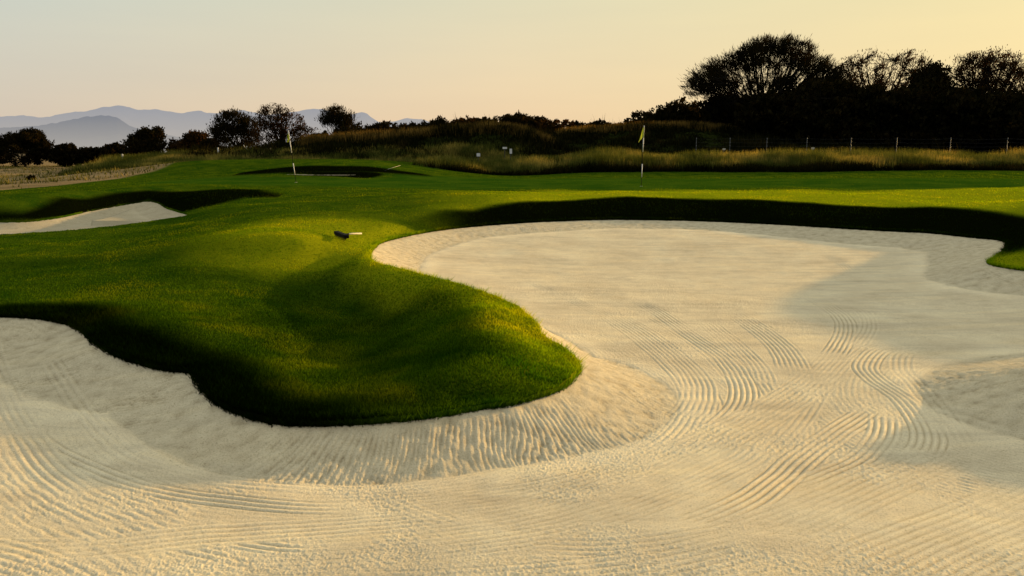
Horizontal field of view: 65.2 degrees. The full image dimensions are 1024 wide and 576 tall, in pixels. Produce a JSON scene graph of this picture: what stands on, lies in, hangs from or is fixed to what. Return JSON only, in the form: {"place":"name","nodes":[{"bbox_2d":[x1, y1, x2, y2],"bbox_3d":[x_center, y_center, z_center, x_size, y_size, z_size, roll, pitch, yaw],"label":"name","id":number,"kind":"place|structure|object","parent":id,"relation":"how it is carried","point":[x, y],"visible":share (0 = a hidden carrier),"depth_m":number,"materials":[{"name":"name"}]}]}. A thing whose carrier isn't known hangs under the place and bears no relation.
{"place":"outdoors","nodes":[
{"label":"outdoors","id":0,"kind":"place"},
{"bbox_2d":[0,115,251,151],"bbox_3d":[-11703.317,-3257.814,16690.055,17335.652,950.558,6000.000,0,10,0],"label":"mountains","id":1,"kind":"structure","parent":0,"point":[95,131],"depth_m":18582.37,"materials":[{"name":"grey stone"}]},
{"bbox_2d":[0,105,427,143],"bbox_3d":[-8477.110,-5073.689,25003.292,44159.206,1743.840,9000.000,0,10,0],"label":"mountains","id":2,"kind":"structure","parent":0,"point":[175,124],"depth_m":28564.70,"materials":[{"name":"grey stone"}]},
{"bbox_2d":[0,129,1023,426],"bbox_3d":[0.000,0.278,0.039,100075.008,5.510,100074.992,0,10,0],"label":"ground","id":3,"kind":"structure","parent":0,"point":[218,173],"depth_m":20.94,"materials":[{"name":"green plant"}]},
{"bbox_2d":[0,126,54,166],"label":"broad tree","id":4,"kind":"object","parent":3,"relation":"on","point":[32,144],"visible":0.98,"depth_m":109.15,"materials":[{"name":"green plant"}]},
{"bbox_2d":[26,175,35,179],"bbox_3d":[-26.819,-6.106,44.610,0.557,0.474,0.537,-4,10,-20],"label":"shrub","id":5,"kind":"object","parent":3,"relation":"on","point":[30,177],"visible":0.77,"depth_m":44.48,"materials":[{"name":"green plant"}]},
{"bbox_2d":[47,142,87,166],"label":"field bush","id":6,"kind":"object","parent":3,"relation":"on","point":[65,154],"visible":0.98,"depth_m":109.49,"materials":[{"name":"green plant"}]},
{"bbox_2d":[74,146,103,164],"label":"field bush","id":7,"kind":"object","parent":3,"relation":"on","point":[90,153],"visible":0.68,"depth_m":111.20,"materials":[{"name":"green plant"}]},
{"bbox_2d":[0,202,184,233],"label":"bunker sand","id":8,"kind":"structure","parent":3,"relation":"on","point":[135,213],"depth_m":22.44,"materials":[{"name":"beige sand"}]},
{"bbox_2d":[97,141,126,157],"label":"field bush","id":9,"kind":"object","parent":3,"relation":"on","point":[110,149],"visible":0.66,"depth_m":111.06,"materials":[{"name":"green plant"}]},
{"bbox_2d":[0,156,254,187],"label":"straw tufts","id":10,"kind":"object","parent":3,"relation":"on","point":[34,168],"visible":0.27,"depth_m":48.40,"materials":[{"name":"beige plant"}]},
{"bbox_2d":[120,125,174,154],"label":"field bush","id":11,"kind":"object","parent":3,"relation":"on","point":[145,139],"visible":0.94,"depth_m":104.71,"materials":[{"name":"green plant"}]},
{"bbox_2d":[164,129,209,151],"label":"field bush","id":12,"kind":"object","parent":3,"relation":"on","point":[191,137],"visible":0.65,"depth_m":105.50,"materials":[{"name":"green plant"}]},
{"bbox_2d":[193,138,223,149],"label":"field bush","id":13,"kind":"object","parent":3,"relation":"on","point":[205,142],"visible":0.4,"depth_m":101.42,"materials":[{"name":"green plant"}]},
{"bbox_2d":[205,108,265,147],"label":"dark tree","id":14,"kind":"object","parent":3,"relation":"on","point":[241,127],"visible":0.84,"depth_m":97.35,"materials":[{"name":"green plant"}]},
{"bbox_2d":[248,103,322,145],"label":"open tree","id":15,"kind":"object","parent":3,"relation":"on","point":[276,126],"visible":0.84,"depth_m":95.38,"materials":[{"name":"green plant"}]},
{"bbox_2d":[287,130,295,180],"bbox_3d":[-9.163,-5.434,33.361,0.327,2.237,0.108,0,10,0],"label":"flagstick","id":16,"kind":"object","parent":3,"relation":"on","point":[288,138],"visible":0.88,"depth_m":33.27,"materials":[{"name":"white paint"}]},
{"bbox_2d":[55,141,537,175],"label":"tall grass","id":17,"kind":"structure","parent":3,"relation":"on","point":[142,160],"depth_m":59.27,"materials":[{"name":"plant"}]},
{"bbox_2d":[309,130,327,136],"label":"field bush","id":18,"kind":"object","parent":3,"relation":"on","point":[325,131],"depth_m":94.19,"materials":[{"name":"green plant"}]},
{"bbox_2d":[314,103,358,133],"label":"leaning tree","id":19,"kind":"object","parent":3,"relation":"on","point":[332,118],"visible":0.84,"depth_m":89.57,"materials":[{"name":"green plant"}]},
{"bbox_2d":[334,231,361,239],"bbox_3d":[-3.007,-0.985,14.949,0.488,0.118,0.850,-7,12,-24],"label":"bunker rake","id":20,"kind":"object","parent":3,"relation":"on","point":[342,235],"visible":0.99,"depth_m":14.88,"materials":[{"name":"black paint"}]},
{"bbox_2d":[333,120,371,134],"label":"scrub bush","id":21,"kind":"object","parent":3,"relation":"on","point":[352,127],"visible":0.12,"depth_m":85.35,"materials":[{"name":"green plant"}]},
{"bbox_2d":[354,120,400,132],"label":"scrub bush","id":22,"kind":"object","parent":3,"relation":"on","point":[383,124],"visible":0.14,"depth_m":81.57,"materials":[{"name":"green plant"}]},
{"bbox_2d":[389,122,423,130],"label":"scrub bush","id":23,"kind":"object","parent":3,"relation":"on","point":[404,125],"visible":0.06,"depth_m":83.37,"materials":[{"name":"green plant"}]},
{"bbox_2d":[409,120,434,127],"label":"scrub bush","id":24,"kind":"object","parent":3,"relation":"on","point":[424,123],"visible":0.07,"depth_m":84.66,"materials":[{"name":"green plant"}]},
{"bbox_2d":[421,115,448,127],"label":"scrub bush","id":25,"kind":"object","parent":3,"relation":"on","point":[437,122],"visible":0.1,"depth_m":85.79,"materials":[{"name":"green plant"}]},
{"bbox_2d":[447,115,478,125],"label":"scrub bush","id":26,"kind":"object","parent":3,"relation":"on","point":[468,120],"visible":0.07,"depth_m":85.43,"materials":[{"name":"green plant"}]},
{"bbox_2d":[474,116,496,122],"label":"scrub bush","id":27,"kind":"object","parent":3,"relation":"on","point":[483,117],"visible":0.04,"depth_m":87.72,"materials":[{"name":"green plant"}]},
{"bbox_2d":[0,220,1023,575],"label":"bunker sand","id":28,"kind":"structure","parent":3,"relation":"on","point":[762,400],"depth_m":6.18,"materials":[{"name":"beige sand"}]},
{"bbox_2d":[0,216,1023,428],"bbox_3d":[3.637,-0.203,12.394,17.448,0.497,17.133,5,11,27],"label":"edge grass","id":29,"kind":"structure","parent":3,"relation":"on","point":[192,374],"depth_m":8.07,"materials":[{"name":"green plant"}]},
{"bbox_2d":[486,110,543,127],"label":"scrub bush","id":30,"kind":"object","parent":3,"relation":"on","point":[518,118],"visible":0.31,"depth_m":85.52,"materials":[{"name":"green plant"}]},
{"bbox_2d":[294,119,758,145],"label":"crest grass","id":31,"kind":"structure","parent":3,"relation":"on","point":[373,135],"depth_m":66.11,"materials":[{"name":"plant"}]},
{"bbox_2d":[527,115,549,123],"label":"scrub bush","id":32,"kind":"object","parent":3,"relation":"on","point":[538,118],"visible":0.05,"depth_m":88.19,"materials":[{"name":"green plant"}]},
{"bbox_2d":[529,119,574,132],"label":"scrub bush","id":33,"kind":"object","parent":3,"relation":"on","point":[555,124],"visible":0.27,"depth_m":84.81,"materials":[{"name":"green plant"}]},
{"bbox_2d":[572,120,586,127],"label":"scrub bush","id":34,"kind":"object","parent":3,"relation":"on","point":[577,123],"visible":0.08,"depth_m":87.95,"materials":[{"name":"green plant"}]},
{"bbox_2d":[585,118,607,126],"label":"scrub bush","id":35,"kind":"object","parent":3,"relation":"on","point":[600,121],"visible":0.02,"depth_m":89.32,"materials":[{"name":"green plant"}]},
{"bbox_2d":[170,114,1023,159],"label":"rough grass","id":36,"kind":"structure","parent":3,"relation":"on","point":[747,142],"depth_m":65.89,"materials":[{"name":"green plant"}]},
{"bbox_2d":[638,127,643,184],"bbox_3d":[4.957,-5.022,30.766,0.221,2.402,0.108,-6,11,-31],"label":"flagstick","id":37,"kind":"object","parent":3,"relation":"on","point":[642,135],"visible":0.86,"depth_m":30.68,"materials":[{"name":"paint"}]},
{"bbox_2d":[623,95,701,123],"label":"dense tree","id":38,"kind":"object","parent":3,"relation":"on","point":[688,111],"visible":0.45,"depth_m":96.50,"materials":[{"name":"green plant"}]},
{"bbox_2d":[411,157,1023,175],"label":"rough grass","id":39,"kind":"structure","parent":3,"relation":"on","point":[807,167],"depth_m":45.30,"materials":[{"name":"green plant"}]},
{"bbox_2d":[413,145,1023,173],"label":"tall grass","id":40,"kind":"structure","parent":3,"relation":"on","point":[783,157],"depth_m":47.95,"materials":[{"name":"green plant"}]},
{"bbox_2d":[696,93,748,125],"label":"hedge bush","id":41,"kind":"object","parent":3,"relation":"on","point":[715,116],"visible":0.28,"depth_m":79.46,"materials":[{"name":"green plant"}]},
{"bbox_2d":[677,30,860,112],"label":"acacia tree","id":42,"kind":"object","parent":3,"relation":"on","point":[719,81],"visible":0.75,"depth_m":78.13,"materials":[{"name":"green plant"}]},
{"bbox_2d":[696,138,1013,155],"bbox_3d":[26.713,-9.837,57.969,26.052,2.197,2.492,1,10,9],"label":"wire fence","id":43,"kind":"object","parent":3,"relation":"on","point":[850,146],"visible":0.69,"depth_m":57.14,"materials":[{"name":"metal"}]},
{"bbox_2d":[824,48,933,90],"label":"bare tree","id":44,"kind":"object","parent":3,"relation":"on","point":[904,71],"visible":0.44,"depth_m":80.80,"materials":[{"name":"green plant"}]},
{"bbox_2d":[901,58,966,89],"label":"bush","id":45,"kind":"object","parent":3,"relation":"on","point":[929,69],"visible":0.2,"depth_m":76.58,"materials":[{"name":"green plant"}]},
{"bbox_2d":[945,44,1023,93],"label":"round tree","id":46,"kind":"object","parent":3,"relation":"on","point":[1008,69],"visible":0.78,"depth_m":78.22,"materials":[{"name":"green plant"}]},
{"bbox_2d":[1017,60,1023,93],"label":"edge tree","id":47,"kind":"object","parent":3,"relation":"on","point":[1021,81],"visible":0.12,"depth_m":80.07,"materials":[{"name":"green plant"}]},
{"bbox_2d":[0,0,1023,124],"label":"sky","id":48,"kind":"structure","parent":0,"point":[387,60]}
]}

